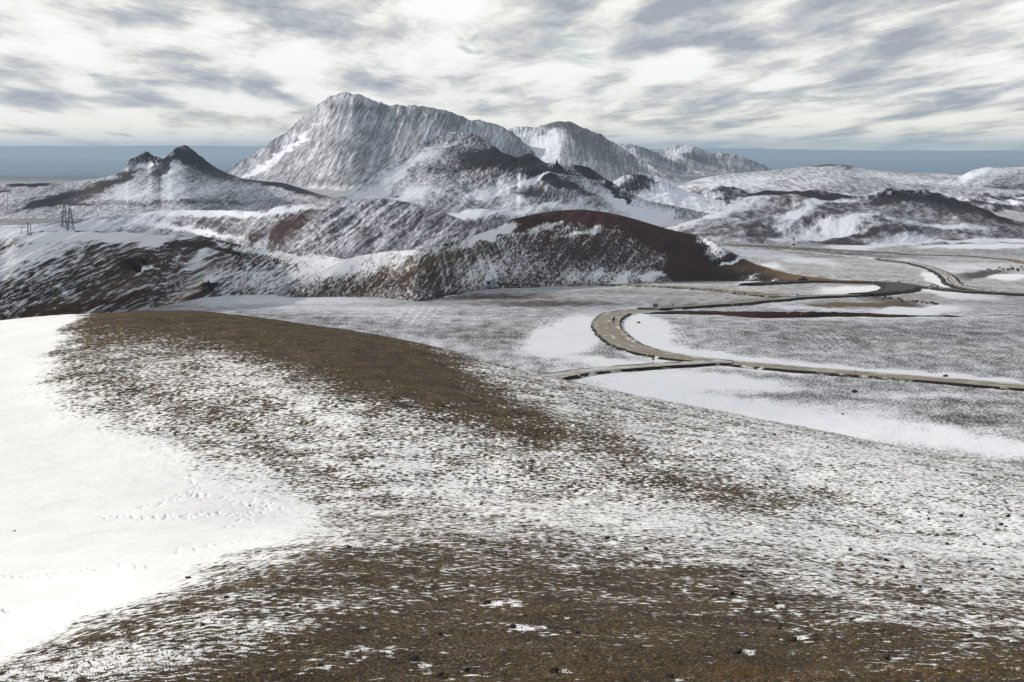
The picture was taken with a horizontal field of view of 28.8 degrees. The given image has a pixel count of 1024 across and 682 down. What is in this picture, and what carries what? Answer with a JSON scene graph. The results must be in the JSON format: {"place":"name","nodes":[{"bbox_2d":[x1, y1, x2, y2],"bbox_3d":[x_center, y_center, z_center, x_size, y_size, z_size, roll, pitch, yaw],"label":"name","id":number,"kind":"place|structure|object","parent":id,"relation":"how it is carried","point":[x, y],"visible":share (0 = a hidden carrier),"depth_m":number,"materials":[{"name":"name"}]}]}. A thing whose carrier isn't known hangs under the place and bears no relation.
{"place":"outdoors","nodes":[
{"label":"outdoors","id":0,"kind":"place"},
{"bbox_2d":[0,145,334,218],"bbox_3d":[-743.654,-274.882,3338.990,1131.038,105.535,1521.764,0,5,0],"label":"hill","id":1,"kind":"structure","parent":0,"point":[184,177],"depth_m":2874.93,"materials":[{"name":"white snow"}]},
{"bbox_2d":[0,230,456,319],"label":"hill","id":2,"kind":"structure","parent":0,"point":[53,272],"depth_m":565.09,"materials":[{"name":"white snow"}]},
{"bbox_2d":[21,222,30,234],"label":"power pole","id":3,"kind":"object","parent":2,"relation":"on","point":[27,228],"visible":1,"depth_m":533.31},
{"bbox_2d":[131,259,141,271],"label":"rock outcrop","id":4,"kind":"object","parent":2,"relation":"on","point":[137,267],"visible":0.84,"depth_m":570.02,"materials":[{"name":"black stone"}]},
{"bbox_2d":[141,256,146,264],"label":"rock outcrop","id":5,"kind":"object","parent":2,"relation":"on","point":[144,261],"visible":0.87,"depth_m":585.61,"materials":[{"name":"black stone"}]},
{"bbox_2d":[207,280,213,290],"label":"rock outcrop","id":6,"kind":"object","parent":2,"relation":"on","point":[211,286],"visible":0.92,"depth_m":743.13,"materials":[{"name":"black stone"}]},
{"bbox_2d":[0,198,482,258],"bbox_3d":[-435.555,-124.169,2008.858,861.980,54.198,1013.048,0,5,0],"label":"hill","id":7,"kind":"structure","parent":0,"point":[346,229],"depth_m":1641.60,"materials":[{"name":"white snow"}]},
{"bbox_2d":[61,205,74,229],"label":"pylon","id":8,"kind":"object","parent":7,"relation":"on","point":[67,224],"visible":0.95,"depth_m":1815.33,"materials":[{"name":"metal"}]},
{"bbox_2d":[225,92,535,190],"bbox_3d":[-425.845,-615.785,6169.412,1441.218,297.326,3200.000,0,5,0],"label":"mountain","id":9,"kind":"structure","parent":0,"point":[345,141],"depth_m":5701.64,"materials":[{"name":"white snow"}]},
{"bbox_2d":[253,132,709,248],"bbox_3d":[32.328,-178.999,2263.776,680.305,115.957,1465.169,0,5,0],"label":"mountain","id":10,"kind":"structure","parent":0,"point":[478,182],"depth_m":1966.14,"materials":[{"name":"white snow"}]},
{"bbox_2d":[551,159,563,169],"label":"rock outcrop","id":11,"kind":"object","parent":10,"relation":"on","point":[557,165],"visible":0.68,"depth_m":2070.97,"materials":[{"name":"grey stone"}]},
{"bbox_2d":[0,310,1023,681],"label":"hill","id":12,"kind":"structure","parent":0,"point":[142,472],"depth_m":105.57,"materials":[{"name":"white snow"}]},
{"bbox_2d":[409,655,418,660],"bbox_3d":[-2.425,7.877,49.431,0.251,0.139,0.239,5,7,41],"label":"stone","id":13,"kind":"object","parent":12,"relation":"on","point":[413,658],"visible":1,"depth_m":49.37,"materials":[{"name":"grey stone"}]},
{"bbox_2d":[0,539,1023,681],"bbox_3d":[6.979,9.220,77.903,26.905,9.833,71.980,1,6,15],"label":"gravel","id":14,"kind":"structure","parent":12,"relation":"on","point":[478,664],"depth_m":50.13,"materials":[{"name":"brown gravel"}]},
{"bbox_2d":[548,667,558,672],"bbox_3d":[0.970,7.698,46.526,0.245,0.150,0.216,0,11,30],"label":"stone","id":15,"kind":"object","parent":12,"relation":"on","point":[554,670],"visible":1,"depth_m":46.48,"materials":[{"name":"grey stone"}]},
{"bbox_2d":[665,673,673,678],"bbox_3d":[3.664,7.774,46.130,0.153,0.162,0.208,-4,7,-39],"label":"stone","id":16,"kind":"object","parent":12,"relation":"on","point":[670,675],"visible":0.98,"depth_m":46.08,"materials":[{"name":"grey stone"}]},
{"bbox_2d":[732,648,742,653],"bbox_3d":[5.638,7.793,49.943,0.290,0.157,0.246,-4,7,-34],"label":"stone","id":17,"kind":"object","parent":12,"relation":"on","point":[737,651],"visible":1,"depth_m":49.86,"materials":[{"name":"grey stone"}]},
{"bbox_2d":[789,636,796,640],"bbox_3d":[7.464,7.912,52.832,0.220,0.126,0.218,-2,6,-16],"label":"stone","id":18,"kind":"object","parent":12,"relation":"on","point":[793,638],"visible":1,"depth_m":52.78,"materials":[{"name":"grey stone"}]},
{"bbox_2d":[0,156,1023,464],"bbox_3d":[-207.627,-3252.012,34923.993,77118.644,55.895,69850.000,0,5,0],"label":"ground","id":19,"kind":"structure","parent":0,"point":[542,330],"depth_m":478.96,"materials":[{"name":"white snow"}]},
{"bbox_2d":[514,284,784,296],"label":"track","id":20,"kind":"structure","parent":19,"relation":"on","point":[747,293],"depth_m":883.77,"materials":[{"name":"brown soil"}]},
{"bbox_2d":[0,145,1023,155],"bbox_3d":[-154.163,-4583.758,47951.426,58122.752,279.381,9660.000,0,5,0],"label":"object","id":21,"kind":"structure","parent":0,"point":[159,150],"depth_m":43313.17,"materials":[{"name":"blue liquid"}]},
{"bbox_2d":[0,0,1023,150],"label":"sky","id":22,"kind":"structure","parent":0,"point":[873,75],"materials":[{"name":"grey"}]},
{"bbox_2d":[278,209,902,300],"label":"hill","id":23,"kind":"structure","parent":0,"point":[565,247],"depth_m":964.88,"materials":[{"name":"white snow"}]},
{"bbox_2d":[487,280,497,286],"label":"motorhome","id":24,"kind":"object","parent":23,"relation":"on","point":[491,283],"visible":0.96,"depth_m":867.25,"materials":[{"name":"silver metal"}]},
{"bbox_2d":[508,121,679,181],"bbox_3d":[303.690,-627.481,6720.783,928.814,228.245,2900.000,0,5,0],"label":"mountain","id":25,"kind":"structure","parent":0,"point":[567,143],"depth_m":6400.36,"materials":[{"name":"white snow"}]},
{"bbox_2d":[542,360,733,379],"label":"road","id":26,"kind":"structure","parent":0,"point":[576,373],"depth_m":388.14,"materials":[{"name":"grey asphalt"}]},
{"bbox_2d":[618,143,709,175],"bbox_3d":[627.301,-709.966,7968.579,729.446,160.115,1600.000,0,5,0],"label":"mountain","id":27,"kind":"structure","parent":0,"point":[658,161],"depth_m":7520.24,"materials":[{"name":"white snow"}]},
{"bbox_2d":[613,174,724,211],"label":"hill","id":28,"kind":"structure","parent":0,"point":[647,187],"depth_m":2980.58,"materials":[{"name":"white snow"}]},
{"bbox_2d":[657,145,772,174],"bbox_3d":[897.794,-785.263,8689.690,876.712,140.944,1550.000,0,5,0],"label":"mountain","id":29,"kind":"structure","parent":0,"point":[692,157],"depth_m":8196.79,"materials":[{"name":"white snow"}]},
{"bbox_2d":[690,185,750,205],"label":"hill","id":30,"kind":"structure","parent":0,"point":[729,195],"depth_m":3170.25,"materials":[{"name":"white snow"}]},
{"bbox_2d":[637,294,874,310],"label":"road","id":31,"kind":"structure","parent":0,"point":[742,302],"depth_m":644.98,"materials":[{"name":"grey asphalt"}]},
{"bbox_2d":[591,308,1023,390],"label":"road","id":32,"kind":"structure","parent":0,"point":[607,329],"depth_m":394.13,"materials":[{"name":"grey asphalt"}]},
{"bbox_2d":[738,280,921,296],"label":"road","id":33,"kind":"structure","parent":0,"point":[890,288],"depth_m":932.93,"materials":[{"name":"grey asphalt"}]},
{"bbox_2d":[782,249,880,258],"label":"track","id":34,"kind":"structure","parent":0,"point":[830,254],"depth_m":1603.48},
{"bbox_2d":[643,311,1022,317],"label":"bank","id":35,"kind":"structure","parent":0,"point":[772,314],"depth_m":521.97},
{"bbox_2d":[663,188,1023,245],"bbox_3d":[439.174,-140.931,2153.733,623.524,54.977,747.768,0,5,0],"label":"hill","id":36,"kind":"structure","parent":0,"point":[891,217],"depth_m":1915.14,"materials":[{"name":"white snow"}]},
{"bbox_2d":[678,164,1023,198],"bbox_3d":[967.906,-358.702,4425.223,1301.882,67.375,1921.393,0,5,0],"label":"hill","id":37,"kind":"structure","parent":0,"point":[844,179],"depth_m":3989.38,"materials":[{"name":"white snow"}]},
{"bbox_2d":[723,244,1023,263],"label":"track","id":38,"kind":"structure","parent":0,"point":[1016,261],"depth_m":1654.59,"materials":[{"name":"grey asphalt"}]},
{"bbox_2d":[875,259,1000,291],"bbox_3d":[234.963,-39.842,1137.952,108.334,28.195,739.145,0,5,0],"label":"track","id":39,"kind":"structure","parent":0,"point":[948,279],"depth_m":1086.41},
{"bbox_2d":[912,284,1023,295],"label":"road","id":40,"kind":"structure","parent":0,"point":[967,291],"depth_m":804.41,"materials":[{"name":"grey asphalt"}]},
{"bbox_2d":[933,167,1023,189],"bbox_3d":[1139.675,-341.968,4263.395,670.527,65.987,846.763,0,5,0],"label":"hill","id":41,"kind":"structure","parent":0,"point":[1002,178],"depth_m":3961.88,"materials":[{"name":"white snow"}]},
{"bbox_2d":[957,193,1023,211],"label":"hill","id":42,"kind":"structure","parent":0,"point":[1005,202],"depth_m":3099.37,"materials":[{"name":"white snow"}]}
]}

